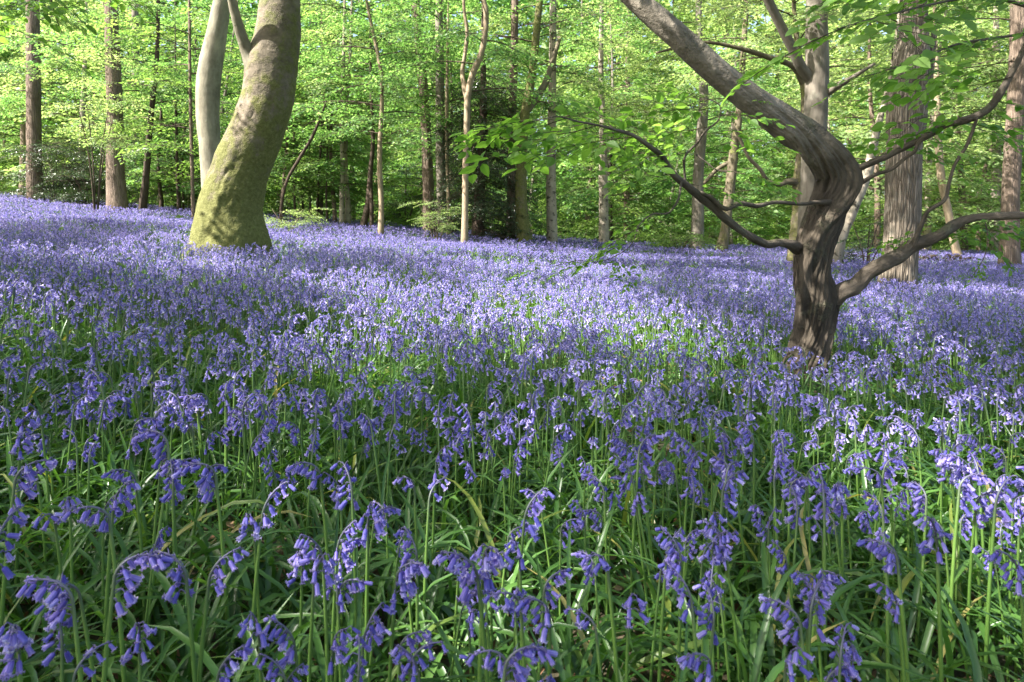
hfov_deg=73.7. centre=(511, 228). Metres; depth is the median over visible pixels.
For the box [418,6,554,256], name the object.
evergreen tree
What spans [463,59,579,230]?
young tree
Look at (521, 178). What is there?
ash tree
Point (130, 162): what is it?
young tree
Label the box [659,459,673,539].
bluebell
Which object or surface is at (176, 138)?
sapling
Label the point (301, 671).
bluebell
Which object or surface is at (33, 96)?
oak tree
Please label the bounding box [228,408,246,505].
bluebell
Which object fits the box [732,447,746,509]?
bluebell
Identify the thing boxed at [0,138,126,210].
holly bush
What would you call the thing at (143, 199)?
young tree
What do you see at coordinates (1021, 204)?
young tree
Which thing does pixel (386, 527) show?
bluebell
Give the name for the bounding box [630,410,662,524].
bluebell
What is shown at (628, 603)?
bluebell
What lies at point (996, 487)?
bluebell
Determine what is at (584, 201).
young tree
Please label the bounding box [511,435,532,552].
bluebell
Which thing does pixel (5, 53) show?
young tree
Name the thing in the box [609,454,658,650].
bluebell
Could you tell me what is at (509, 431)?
bluebell
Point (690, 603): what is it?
bluebell
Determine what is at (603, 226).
birch tree
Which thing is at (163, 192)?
holly bush
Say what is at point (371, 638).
bluebell
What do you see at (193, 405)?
bluebell
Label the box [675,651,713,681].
bluebell
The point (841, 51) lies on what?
young tree
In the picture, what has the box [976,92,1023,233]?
young tree
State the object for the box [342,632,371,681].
bluebell
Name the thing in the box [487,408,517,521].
bluebell
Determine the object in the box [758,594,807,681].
bluebell
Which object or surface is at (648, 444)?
bluebell
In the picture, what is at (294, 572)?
bluebell
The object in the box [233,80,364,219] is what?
sapling
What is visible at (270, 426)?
bluebell
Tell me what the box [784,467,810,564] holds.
bluebell
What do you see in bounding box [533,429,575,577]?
bluebell
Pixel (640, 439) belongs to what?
bluebell
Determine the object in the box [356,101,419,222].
young tree
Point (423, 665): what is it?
bluebell
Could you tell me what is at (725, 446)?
bluebell
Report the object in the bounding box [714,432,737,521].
bluebell
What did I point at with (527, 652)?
bluebell
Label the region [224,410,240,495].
bluebell
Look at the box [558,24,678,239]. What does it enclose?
young tree
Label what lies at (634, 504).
bluebell
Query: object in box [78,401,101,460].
bluebell
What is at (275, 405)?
bluebell
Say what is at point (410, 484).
bluebell
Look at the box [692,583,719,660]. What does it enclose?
bluebell
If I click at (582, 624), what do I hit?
bluebell
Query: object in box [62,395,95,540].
bluebell
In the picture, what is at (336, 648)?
bluebell
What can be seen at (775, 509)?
bluebell
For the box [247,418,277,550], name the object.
bluebell
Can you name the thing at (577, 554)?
bluebell
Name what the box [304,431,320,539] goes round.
bluebell
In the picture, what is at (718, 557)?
bluebell
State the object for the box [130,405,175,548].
bluebell
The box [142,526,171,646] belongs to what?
bluebell
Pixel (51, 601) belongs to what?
bluebell
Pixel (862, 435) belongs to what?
bluebell
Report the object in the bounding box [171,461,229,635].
bluebell
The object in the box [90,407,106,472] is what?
bluebell
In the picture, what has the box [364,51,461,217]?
young tree
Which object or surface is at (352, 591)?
bluebell
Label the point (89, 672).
bluebell
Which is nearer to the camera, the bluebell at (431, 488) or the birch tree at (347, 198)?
the bluebell at (431, 488)
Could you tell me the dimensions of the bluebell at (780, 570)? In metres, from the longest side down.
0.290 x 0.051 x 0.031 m
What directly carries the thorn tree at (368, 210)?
on the ground
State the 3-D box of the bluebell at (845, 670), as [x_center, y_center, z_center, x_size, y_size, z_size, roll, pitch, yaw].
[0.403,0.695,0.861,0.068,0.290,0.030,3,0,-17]
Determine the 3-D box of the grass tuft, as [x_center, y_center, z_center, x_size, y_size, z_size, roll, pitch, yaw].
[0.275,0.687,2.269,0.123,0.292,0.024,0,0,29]
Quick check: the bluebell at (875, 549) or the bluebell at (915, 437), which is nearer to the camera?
the bluebell at (875, 549)
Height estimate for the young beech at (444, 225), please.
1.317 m
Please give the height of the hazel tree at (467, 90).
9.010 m
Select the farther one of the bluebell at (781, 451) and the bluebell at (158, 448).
the bluebell at (781, 451)
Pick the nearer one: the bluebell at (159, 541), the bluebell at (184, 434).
the bluebell at (159, 541)
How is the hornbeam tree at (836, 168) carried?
on the ground
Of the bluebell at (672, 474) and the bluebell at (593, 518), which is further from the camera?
the bluebell at (672, 474)
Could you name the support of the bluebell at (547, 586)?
on the ground
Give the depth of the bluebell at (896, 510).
1.41 m
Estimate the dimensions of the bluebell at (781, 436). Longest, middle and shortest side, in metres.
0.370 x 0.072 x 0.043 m
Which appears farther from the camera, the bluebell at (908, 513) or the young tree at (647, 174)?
the young tree at (647, 174)
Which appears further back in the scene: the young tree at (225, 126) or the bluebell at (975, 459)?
the young tree at (225, 126)
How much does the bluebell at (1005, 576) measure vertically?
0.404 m
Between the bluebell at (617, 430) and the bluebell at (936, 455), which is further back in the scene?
the bluebell at (617, 430)
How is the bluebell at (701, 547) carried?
on the ground
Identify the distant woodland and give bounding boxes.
[0,0,1023,247]
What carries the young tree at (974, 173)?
on the ground
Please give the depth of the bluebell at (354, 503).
1.18 m
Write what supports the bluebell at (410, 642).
on the ground
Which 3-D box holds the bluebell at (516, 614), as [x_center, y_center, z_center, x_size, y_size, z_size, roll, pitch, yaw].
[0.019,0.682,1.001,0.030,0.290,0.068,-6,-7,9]
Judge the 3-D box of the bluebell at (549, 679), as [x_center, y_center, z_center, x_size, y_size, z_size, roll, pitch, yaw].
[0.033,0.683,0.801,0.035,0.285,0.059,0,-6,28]
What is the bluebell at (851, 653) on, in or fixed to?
on the ground
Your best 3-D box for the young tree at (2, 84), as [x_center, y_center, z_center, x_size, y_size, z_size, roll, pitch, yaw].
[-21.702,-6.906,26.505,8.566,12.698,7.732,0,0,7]
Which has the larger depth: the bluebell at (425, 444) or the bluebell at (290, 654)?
the bluebell at (425, 444)
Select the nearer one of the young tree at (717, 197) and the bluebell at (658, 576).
the bluebell at (658, 576)
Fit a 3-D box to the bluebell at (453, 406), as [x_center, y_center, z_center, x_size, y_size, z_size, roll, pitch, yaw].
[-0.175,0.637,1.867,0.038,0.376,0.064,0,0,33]
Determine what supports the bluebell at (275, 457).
on the ground
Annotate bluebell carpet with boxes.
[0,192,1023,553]
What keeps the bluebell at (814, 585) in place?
on the ground
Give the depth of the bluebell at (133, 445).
1.54 m
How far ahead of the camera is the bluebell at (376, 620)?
0.86 m
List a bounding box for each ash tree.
[394,0,676,248]
[600,0,846,249]
[646,0,858,254]
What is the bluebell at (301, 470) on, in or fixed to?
on the ground
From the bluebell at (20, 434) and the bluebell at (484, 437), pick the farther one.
the bluebell at (484, 437)
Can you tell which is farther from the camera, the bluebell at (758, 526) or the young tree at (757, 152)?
the young tree at (757, 152)
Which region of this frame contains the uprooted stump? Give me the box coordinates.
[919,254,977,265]
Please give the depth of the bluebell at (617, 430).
1.71 m
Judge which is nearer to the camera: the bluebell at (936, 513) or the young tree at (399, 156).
the bluebell at (936, 513)
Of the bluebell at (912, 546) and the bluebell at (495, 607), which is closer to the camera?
the bluebell at (495, 607)
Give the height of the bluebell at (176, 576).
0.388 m
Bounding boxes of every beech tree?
[41,0,198,201]
[181,0,300,272]
[195,0,229,188]
[352,0,525,239]
[556,0,710,237]
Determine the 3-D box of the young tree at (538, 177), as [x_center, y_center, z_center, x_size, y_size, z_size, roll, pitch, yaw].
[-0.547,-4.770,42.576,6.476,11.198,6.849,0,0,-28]
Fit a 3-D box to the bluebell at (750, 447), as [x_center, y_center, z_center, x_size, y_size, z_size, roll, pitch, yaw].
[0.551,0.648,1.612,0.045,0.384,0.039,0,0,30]
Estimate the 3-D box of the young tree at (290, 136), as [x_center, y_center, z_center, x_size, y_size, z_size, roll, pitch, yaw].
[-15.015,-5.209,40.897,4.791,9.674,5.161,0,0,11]
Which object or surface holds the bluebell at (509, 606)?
on the ground
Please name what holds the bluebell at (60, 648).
on the ground
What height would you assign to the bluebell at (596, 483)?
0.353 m
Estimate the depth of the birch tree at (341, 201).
18.95 m
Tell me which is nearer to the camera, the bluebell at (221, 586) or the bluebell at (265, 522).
the bluebell at (221, 586)
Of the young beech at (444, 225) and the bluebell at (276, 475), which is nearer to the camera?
the bluebell at (276, 475)
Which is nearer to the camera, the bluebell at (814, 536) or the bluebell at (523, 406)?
the bluebell at (814, 536)
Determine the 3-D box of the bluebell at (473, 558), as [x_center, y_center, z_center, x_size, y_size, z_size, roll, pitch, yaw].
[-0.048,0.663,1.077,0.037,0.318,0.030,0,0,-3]
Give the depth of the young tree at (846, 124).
35.96 m
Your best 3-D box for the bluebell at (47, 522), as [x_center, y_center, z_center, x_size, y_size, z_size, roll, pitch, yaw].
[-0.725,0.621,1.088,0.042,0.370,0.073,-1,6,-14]
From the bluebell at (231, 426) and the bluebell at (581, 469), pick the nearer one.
the bluebell at (581, 469)
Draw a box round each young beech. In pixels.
[28,41,163,219]
[264,207,335,238]
[398,200,470,240]
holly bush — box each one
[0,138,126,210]
[0,139,141,214]
[134,126,199,206]
[374,163,450,225]
[837,210,930,263]
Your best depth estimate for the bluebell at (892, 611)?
1.00 m
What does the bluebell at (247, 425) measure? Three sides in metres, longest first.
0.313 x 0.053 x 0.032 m
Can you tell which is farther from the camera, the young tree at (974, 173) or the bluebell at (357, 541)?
the young tree at (974, 173)
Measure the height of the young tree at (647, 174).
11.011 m
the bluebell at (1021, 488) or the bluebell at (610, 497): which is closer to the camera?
the bluebell at (610, 497)
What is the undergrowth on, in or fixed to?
on the ground
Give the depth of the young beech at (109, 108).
14.41 m
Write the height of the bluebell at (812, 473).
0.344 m
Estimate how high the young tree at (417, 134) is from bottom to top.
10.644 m
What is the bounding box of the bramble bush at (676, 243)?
[639,231,723,257]
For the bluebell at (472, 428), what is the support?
on the ground
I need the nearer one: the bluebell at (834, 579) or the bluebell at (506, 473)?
the bluebell at (834, 579)
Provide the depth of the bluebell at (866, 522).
1.37 m
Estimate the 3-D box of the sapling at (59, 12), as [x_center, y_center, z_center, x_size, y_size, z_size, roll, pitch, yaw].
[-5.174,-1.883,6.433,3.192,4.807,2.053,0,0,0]
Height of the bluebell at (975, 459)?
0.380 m
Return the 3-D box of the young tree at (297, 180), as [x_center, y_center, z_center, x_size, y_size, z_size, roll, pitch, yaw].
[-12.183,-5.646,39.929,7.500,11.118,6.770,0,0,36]
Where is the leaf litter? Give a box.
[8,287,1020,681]
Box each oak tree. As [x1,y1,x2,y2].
[0,0,129,204]
[0,0,195,216]
[301,0,538,235]
[409,0,598,246]
[763,0,874,285]
[876,0,936,305]
[880,0,1023,269]
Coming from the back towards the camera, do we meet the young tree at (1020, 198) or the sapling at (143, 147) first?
the young tree at (1020, 198)
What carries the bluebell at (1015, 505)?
on the ground
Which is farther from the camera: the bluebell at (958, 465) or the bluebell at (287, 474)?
the bluebell at (287, 474)
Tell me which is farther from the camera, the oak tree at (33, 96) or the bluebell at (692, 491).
the oak tree at (33, 96)
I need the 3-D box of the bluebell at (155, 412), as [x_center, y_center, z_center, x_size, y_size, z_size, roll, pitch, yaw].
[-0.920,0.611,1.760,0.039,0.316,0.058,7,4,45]
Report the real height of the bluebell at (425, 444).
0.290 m
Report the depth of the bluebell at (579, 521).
1.26 m
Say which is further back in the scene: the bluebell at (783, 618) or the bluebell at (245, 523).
the bluebell at (245, 523)
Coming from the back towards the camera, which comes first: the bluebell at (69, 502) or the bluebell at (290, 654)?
the bluebell at (69, 502)
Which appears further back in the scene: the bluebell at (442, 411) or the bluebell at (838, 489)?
the bluebell at (442, 411)
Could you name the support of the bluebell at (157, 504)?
on the ground
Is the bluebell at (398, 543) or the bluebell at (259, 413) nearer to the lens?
the bluebell at (398, 543)
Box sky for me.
[22,0,1008,229]
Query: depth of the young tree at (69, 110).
41.43 m
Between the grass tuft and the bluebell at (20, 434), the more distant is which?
the grass tuft
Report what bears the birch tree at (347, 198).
on the ground
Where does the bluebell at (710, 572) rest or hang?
on the ground
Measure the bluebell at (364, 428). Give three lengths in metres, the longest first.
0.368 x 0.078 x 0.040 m
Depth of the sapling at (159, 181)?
20.96 m
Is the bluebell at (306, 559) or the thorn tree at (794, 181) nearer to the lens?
the bluebell at (306, 559)
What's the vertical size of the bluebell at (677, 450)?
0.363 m
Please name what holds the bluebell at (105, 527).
on the ground
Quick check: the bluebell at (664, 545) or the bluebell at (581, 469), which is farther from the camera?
the bluebell at (581, 469)
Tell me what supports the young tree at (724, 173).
on the ground
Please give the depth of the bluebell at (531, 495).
1.37 m
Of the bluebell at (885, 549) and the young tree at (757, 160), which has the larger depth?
the young tree at (757, 160)
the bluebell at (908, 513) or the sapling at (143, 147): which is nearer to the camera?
the bluebell at (908, 513)
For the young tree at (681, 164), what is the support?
on the ground
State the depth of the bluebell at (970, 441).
1.74 m
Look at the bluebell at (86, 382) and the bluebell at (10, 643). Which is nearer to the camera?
the bluebell at (10, 643)
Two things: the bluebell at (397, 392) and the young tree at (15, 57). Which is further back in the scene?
the young tree at (15, 57)
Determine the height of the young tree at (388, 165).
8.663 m
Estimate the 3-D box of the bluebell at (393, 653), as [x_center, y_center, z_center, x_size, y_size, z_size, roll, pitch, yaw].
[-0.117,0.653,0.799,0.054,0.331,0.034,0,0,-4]
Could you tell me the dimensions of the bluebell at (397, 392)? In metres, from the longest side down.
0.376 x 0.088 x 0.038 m
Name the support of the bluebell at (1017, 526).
on the ground
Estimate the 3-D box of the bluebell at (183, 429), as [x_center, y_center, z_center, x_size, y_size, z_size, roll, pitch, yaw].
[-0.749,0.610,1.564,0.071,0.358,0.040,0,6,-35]
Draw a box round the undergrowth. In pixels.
[0,136,1023,253]
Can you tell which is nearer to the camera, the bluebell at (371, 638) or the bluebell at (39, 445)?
the bluebell at (371, 638)
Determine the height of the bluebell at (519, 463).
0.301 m
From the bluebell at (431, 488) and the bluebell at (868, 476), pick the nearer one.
the bluebell at (431, 488)
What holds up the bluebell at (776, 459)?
on the ground
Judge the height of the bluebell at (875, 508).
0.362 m
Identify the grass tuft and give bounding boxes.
[579,394,612,472]
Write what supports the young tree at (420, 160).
on the ground
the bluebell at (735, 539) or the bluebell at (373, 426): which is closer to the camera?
the bluebell at (735, 539)
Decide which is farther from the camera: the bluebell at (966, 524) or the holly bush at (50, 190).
the holly bush at (50, 190)
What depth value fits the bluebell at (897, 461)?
1.44 m
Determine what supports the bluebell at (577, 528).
on the ground
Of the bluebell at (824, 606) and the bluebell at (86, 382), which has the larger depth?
the bluebell at (86, 382)
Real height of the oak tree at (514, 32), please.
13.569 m
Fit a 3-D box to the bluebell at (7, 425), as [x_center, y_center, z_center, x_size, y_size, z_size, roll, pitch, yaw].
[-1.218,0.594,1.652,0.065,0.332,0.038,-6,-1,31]
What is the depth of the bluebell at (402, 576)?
0.92 m
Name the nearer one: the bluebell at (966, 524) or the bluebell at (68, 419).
the bluebell at (966, 524)
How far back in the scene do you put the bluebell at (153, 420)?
1.55 m
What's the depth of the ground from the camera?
1.46 m
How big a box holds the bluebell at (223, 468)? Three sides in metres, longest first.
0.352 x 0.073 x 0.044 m
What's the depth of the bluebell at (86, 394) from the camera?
1.74 m
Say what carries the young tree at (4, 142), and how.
on the ground
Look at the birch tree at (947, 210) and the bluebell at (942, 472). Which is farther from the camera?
the birch tree at (947, 210)
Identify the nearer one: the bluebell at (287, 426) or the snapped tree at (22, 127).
the bluebell at (287, 426)
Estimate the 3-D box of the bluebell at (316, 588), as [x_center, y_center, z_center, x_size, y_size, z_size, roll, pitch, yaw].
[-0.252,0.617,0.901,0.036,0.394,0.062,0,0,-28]
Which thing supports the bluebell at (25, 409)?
on the ground
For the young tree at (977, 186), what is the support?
on the ground
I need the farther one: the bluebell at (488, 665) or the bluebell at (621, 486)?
the bluebell at (621, 486)
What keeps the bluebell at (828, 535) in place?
on the ground
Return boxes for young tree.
[0,0,57,159]
[0,0,197,200]
[0,3,103,192]
[0,12,59,178]
[0,16,57,165]
[0,37,67,190]
[17,0,194,198]
[34,0,243,215]
[41,67,99,192]
[74,74,154,197]
[105,61,197,203]
[120,0,292,198]
[125,0,307,199]
[127,15,234,194]
[140,47,232,206]
[163,75,238,197]
[165,0,399,216]
[230,75,297,203]
[268,50,336,215]
[272,0,393,219]
[305,33,411,220]
[328,98,411,215]
[331,77,418,221]
[354,0,532,220]
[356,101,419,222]
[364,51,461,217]
[376,4,533,224]
[398,76,477,204]
[401,48,528,224]
[455,66,544,225]
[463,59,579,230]
[493,96,575,234]
[527,1,698,240]
[532,31,655,240]
[535,106,598,236]
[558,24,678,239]
[582,84,693,240]
[617,88,726,236]
[635,54,782,244]
[641,26,800,244]
[645,59,791,243]
[673,89,785,236]
[673,96,772,238]
[732,0,1002,247]
[745,103,800,233]
[759,41,885,230]
[765,77,885,237]
[775,40,873,218]
[832,64,950,217]
[842,0,1023,252]
[852,58,1002,249]
[854,0,1023,252]
[872,7,1023,251]
[929,34,1023,242]
[934,136,985,232]
[975,96,1023,231]
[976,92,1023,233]
[979,95,1023,229]
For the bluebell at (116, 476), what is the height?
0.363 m
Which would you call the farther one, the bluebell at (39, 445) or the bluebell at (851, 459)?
the bluebell at (851, 459)
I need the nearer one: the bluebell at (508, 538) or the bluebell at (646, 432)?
the bluebell at (508, 538)
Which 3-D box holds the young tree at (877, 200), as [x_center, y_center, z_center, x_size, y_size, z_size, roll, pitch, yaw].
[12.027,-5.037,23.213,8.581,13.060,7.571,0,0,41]
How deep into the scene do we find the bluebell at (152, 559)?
0.86 m
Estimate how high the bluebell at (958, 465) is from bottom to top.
0.418 m
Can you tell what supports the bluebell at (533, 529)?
on the ground
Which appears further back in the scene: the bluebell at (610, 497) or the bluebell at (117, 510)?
the bluebell at (610, 497)
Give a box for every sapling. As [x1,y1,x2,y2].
[0,0,154,75]
[70,0,306,218]
[88,20,228,212]
[91,68,241,211]
[99,66,230,216]
[195,43,360,220]
[223,63,373,218]
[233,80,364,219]
[234,49,412,221]
[266,84,366,218]
[269,54,414,222]
[279,101,376,223]
[280,54,397,220]
[350,0,540,239]
[556,83,681,242]
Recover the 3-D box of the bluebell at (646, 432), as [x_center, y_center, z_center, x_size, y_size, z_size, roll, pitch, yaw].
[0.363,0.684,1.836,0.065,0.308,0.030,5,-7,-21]
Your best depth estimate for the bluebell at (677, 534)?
1.04 m
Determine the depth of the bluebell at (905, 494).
1.50 m
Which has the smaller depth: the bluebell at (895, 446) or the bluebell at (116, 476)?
the bluebell at (116, 476)
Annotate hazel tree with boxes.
[289,0,460,235]
[364,0,598,243]
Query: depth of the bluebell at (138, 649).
0.84 m
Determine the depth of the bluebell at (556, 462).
1.71 m
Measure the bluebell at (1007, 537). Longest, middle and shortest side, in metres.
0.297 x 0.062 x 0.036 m
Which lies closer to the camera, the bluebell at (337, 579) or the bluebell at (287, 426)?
the bluebell at (337, 579)
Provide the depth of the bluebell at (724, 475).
1.41 m
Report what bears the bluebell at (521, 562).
on the ground
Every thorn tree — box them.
[294,9,452,231]
[644,0,945,269]
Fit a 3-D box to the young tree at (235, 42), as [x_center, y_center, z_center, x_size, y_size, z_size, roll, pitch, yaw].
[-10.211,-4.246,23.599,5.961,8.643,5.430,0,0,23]
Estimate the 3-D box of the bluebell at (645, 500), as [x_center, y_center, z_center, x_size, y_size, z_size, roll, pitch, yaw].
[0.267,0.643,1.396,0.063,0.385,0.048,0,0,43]
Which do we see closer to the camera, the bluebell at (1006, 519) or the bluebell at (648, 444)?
the bluebell at (1006, 519)
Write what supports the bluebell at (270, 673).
on the ground
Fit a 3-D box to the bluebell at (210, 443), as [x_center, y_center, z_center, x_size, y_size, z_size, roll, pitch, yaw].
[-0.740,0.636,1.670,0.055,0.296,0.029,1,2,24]
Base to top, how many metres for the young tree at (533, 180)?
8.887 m
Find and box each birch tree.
[284,0,435,229]
[290,0,414,228]
[452,0,682,250]
[535,0,696,253]
[771,0,1019,272]
[846,0,1023,254]
[925,7,1023,253]
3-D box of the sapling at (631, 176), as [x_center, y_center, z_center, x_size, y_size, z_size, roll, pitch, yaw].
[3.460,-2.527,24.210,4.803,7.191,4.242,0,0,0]
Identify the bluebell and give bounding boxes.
[0,201,1023,681]
[0,405,21,542]
[0,457,57,667]
[0,505,29,579]
[0,621,35,681]
[8,416,39,620]
[8,465,47,608]
[16,572,83,681]
[21,433,54,512]
[22,403,50,570]
[31,513,69,638]
[33,579,96,681]
[34,603,73,681]
[54,503,126,681]
[56,410,75,466]
[58,496,81,679]
[61,428,79,577]
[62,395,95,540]
[64,460,75,539]
[72,641,116,681]
[75,433,98,554]
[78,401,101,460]
[81,379,101,509]
[82,373,97,511]
[82,442,100,581]
[89,393,129,497]
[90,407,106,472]
[91,371,115,449]
[101,468,145,625]
[101,479,140,677]
[101,488,127,629]
[101,551,173,681]
[102,412,122,502]
[111,416,163,564]
[119,621,157,681]
[121,397,131,465]
[123,431,146,539]
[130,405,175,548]
[133,428,179,629]
[142,405,169,502]
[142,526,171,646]
[147,456,200,626]
[147,549,196,681]
[152,457,180,547]
[158,458,184,659]
[163,459,189,571]
[166,407,182,547]
[169,420,199,564]
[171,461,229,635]
[179,394,201,520]
[180,405,191,460]
[181,396,205,550]
[187,463,227,572]
[197,547,249,681]
[201,430,221,528]
[216,394,231,520]
[216,645,253,681]
[219,379,234,527]
[219,420,233,547]
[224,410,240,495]
[226,414,248,532]
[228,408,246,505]
[232,432,268,543]
[235,513,263,672]
[237,611,269,681]
[239,415,253,499]
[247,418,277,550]
[247,481,296,681]
[248,389,280,533]
[251,424,273,549]
[253,653,286,681]
[259,457,287,588]
[263,614,300,680]
[264,396,286,493]
[266,399,281,528]
[267,447,278,503]
[268,419,282,523]
[277,421,310,540]
[284,468,296,541]
[285,461,331,610]
[285,551,309,676]
[287,394,300,518]
[287,662,308,681]
[294,534,329,681]
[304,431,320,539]
[307,552,337,681]
[315,472,343,654]
[322,560,343,681]
[327,624,360,681]
[329,403,348,526]
[329,520,362,665]
[330,460,359,680]
[334,577,372,681]
[335,537,365,681]
[337,419,352,534]
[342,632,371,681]
[349,439,379,510]
[356,412,383,514]
[356,502,384,666]
[360,601,390,676]
[362,621,391,681]
[363,505,400,617]
[364,422,378,506]
[370,500,389,649]
[385,422,402,547]
[385,528,411,668]
[387,559,429,681]
[389,389,402,499]
[389,644,420,681]
[392,476,417,626]
[393,526,418,678]
[397,627,431,681]
[399,558,428,654]
[406,427,423,499]
[408,638,448,681]
[418,430,431,531]
[421,477,449,676]
[431,399,446,521]
[431,444,458,581]
[432,549,489,681]
[438,454,451,551]
[441,416,470,524]
[442,392,457,526]
[449,595,477,681]
[452,557,466,675]
[453,433,466,546]
[455,403,477,545]
[459,461,480,545]
[459,645,509,680]
[466,609,487,681]
[470,551,492,673]
[471,542,513,681]
[474,555,500,681]
[476,424,490,513]
[478,429,494,508]
[481,423,504,544]
[482,586,526,681]
[485,443,497,540]
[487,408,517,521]
[494,526,529,681]
[498,467,510,542]
[502,641,557,681]
[503,424,515,509]
[503,537,526,665]
[508,413,520,530]
[509,450,530,571]
[509,587,527,665]
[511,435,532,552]
[511,487,554,680]
[515,594,551,676]
[517,401,549,540]
[520,488,557,633]
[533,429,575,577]
[537,568,572,679]
[537,673,555,681]
[551,441,563,528]
[559,517,583,635]
[563,606,602,681]
[568,499,585,647]
[571,549,599,678]
[577,456,590,552]
[579,552,619,681]
[581,464,593,536]
[581,472,607,620]
[583,508,614,617]
[601,418,632,553]
[605,434,621,514]
[607,491,623,601]
[609,438,635,562]
[609,445,634,605]
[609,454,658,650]
[610,475,630,555]
[622,593,650,681]
[627,445,659,628]
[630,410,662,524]
[630,433,663,625]
[630,492,656,669]
[635,437,648,553]
[637,426,655,499]
[649,461,674,594]
[649,550,676,681]
[654,526,681,681]
[657,527,687,681]
[658,561,704,677]
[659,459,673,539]
[662,471,671,567]
[663,428,683,528]
[664,463,682,545]
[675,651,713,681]
[676,437,707,570]
[676,450,687,544]
[676,473,696,630]
[682,450,706,583]
[682,527,703,642]
[691,480,708,581]
[692,408,708,525]
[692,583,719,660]
[694,542,715,676]
[696,518,741,681]
[697,529,733,681]
[700,570,730,681]
[702,557,725,681]
[703,512,732,681]
[704,459,718,517]
[708,456,750,602]
[708,461,725,524]
[710,460,741,638]
[713,469,748,664]
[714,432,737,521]
[714,435,732,555]
[716,467,729,555]
[717,529,739,681]
[732,435,744,535]
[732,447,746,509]
[735,421,754,571]
[740,422,759,522]
[748,504,763,597]
[753,521,770,596]
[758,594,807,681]
[766,506,781,676]
[766,539,799,676]
[767,459,789,612]
[769,439,788,525]
[771,430,786,589]
[771,482,804,563]
[772,453,789,584]
[781,485,803,655]
[783,646,815,681]
[784,459,801,568]
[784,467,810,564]
[787,476,819,620]
[790,570,822,681]
[795,573,816,677]
[802,463,829,611]
[802,569,835,681]
[803,579,829,652]
[804,515,823,628]
[809,481,833,669]
[810,568,845,671]
[812,509,848,650]
[815,472,836,621]
[824,665,860,681]
[825,493,852,607]
[825,621,859,681]
[829,481,850,631]
[834,450,871,559]
[840,452,863,517]
[843,640,862,681]
[848,465,885,622]
[854,510,879,626]
[856,537,909,681]
[859,424,874,485]
[862,490,892,672]
[864,456,906,614]
[867,437,894,586]
[868,581,905,681]
[869,494,900,608]
[873,527,894,681]
[877,442,897,495]
[878,541,903,681]
[890,489,914,552]
[892,500,909,623]
[894,466,909,586]
[901,481,928,666]
[902,494,921,588]
[903,424,922,540]
[913,515,953,681]
[922,515,953,659]
[927,449,960,560]
[934,455,962,599]
[935,453,955,514]
[939,448,957,577]
[939,454,983,663]
[946,471,995,681]
[953,512,982,655]
[957,434,995,575]
[965,452,986,618]
[966,489,1011,675]
[972,545,1009,681]
[981,474,1007,584]
[982,443,1008,561]
[983,474,1023,681]
[987,548,1023,656]
[995,520,1023,664]
[1008,494,1023,665]
[1012,514,1023,681]
[1013,510,1023,640]
[1014,483,1023,506]
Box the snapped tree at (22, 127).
[0,93,82,195]
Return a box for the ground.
[0,229,1023,681]
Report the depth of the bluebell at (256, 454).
1.50 m
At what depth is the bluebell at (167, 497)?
1.19 m
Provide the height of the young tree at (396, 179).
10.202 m
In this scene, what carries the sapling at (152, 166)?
on the ground
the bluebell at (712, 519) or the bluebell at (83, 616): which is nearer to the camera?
the bluebell at (83, 616)
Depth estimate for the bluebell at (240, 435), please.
1.68 m
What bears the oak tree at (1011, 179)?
on the ground
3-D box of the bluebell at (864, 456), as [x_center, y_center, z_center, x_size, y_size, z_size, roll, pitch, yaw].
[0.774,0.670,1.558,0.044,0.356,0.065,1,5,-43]
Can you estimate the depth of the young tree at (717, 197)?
41.95 m
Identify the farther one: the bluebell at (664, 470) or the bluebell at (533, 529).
the bluebell at (664, 470)
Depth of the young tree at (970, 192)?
32.32 m
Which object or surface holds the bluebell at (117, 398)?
on the ground
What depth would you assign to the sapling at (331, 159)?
19.15 m
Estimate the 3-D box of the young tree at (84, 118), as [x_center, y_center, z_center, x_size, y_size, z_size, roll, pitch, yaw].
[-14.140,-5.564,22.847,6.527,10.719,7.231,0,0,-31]
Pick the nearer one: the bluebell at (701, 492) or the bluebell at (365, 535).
the bluebell at (365, 535)
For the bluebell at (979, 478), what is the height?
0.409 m
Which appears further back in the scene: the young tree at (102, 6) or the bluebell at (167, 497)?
the young tree at (102, 6)
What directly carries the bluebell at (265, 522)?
on the ground
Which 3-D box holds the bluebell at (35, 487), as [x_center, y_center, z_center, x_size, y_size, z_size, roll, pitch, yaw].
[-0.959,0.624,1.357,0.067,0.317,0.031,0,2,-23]
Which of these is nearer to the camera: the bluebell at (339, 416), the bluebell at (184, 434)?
the bluebell at (339, 416)
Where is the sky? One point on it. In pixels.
(767, 17)
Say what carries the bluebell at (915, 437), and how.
on the ground
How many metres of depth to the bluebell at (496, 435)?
1.76 m
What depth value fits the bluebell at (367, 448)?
1.75 m
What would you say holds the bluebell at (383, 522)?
on the ground
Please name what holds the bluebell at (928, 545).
on the ground
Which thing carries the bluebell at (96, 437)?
on the ground
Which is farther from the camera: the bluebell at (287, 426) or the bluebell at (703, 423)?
the bluebell at (703, 423)
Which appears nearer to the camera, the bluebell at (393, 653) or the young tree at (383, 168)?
the bluebell at (393, 653)
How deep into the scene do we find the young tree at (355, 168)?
31.05 m
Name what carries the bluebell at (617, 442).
on the ground
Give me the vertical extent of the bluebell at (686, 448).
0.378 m
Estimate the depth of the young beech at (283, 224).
14.00 m
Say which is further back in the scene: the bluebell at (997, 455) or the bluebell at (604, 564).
the bluebell at (997, 455)
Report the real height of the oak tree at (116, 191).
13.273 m
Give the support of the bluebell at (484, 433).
on the ground
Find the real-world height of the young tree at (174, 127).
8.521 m
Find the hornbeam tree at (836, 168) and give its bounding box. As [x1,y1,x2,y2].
[449,0,1023,407]

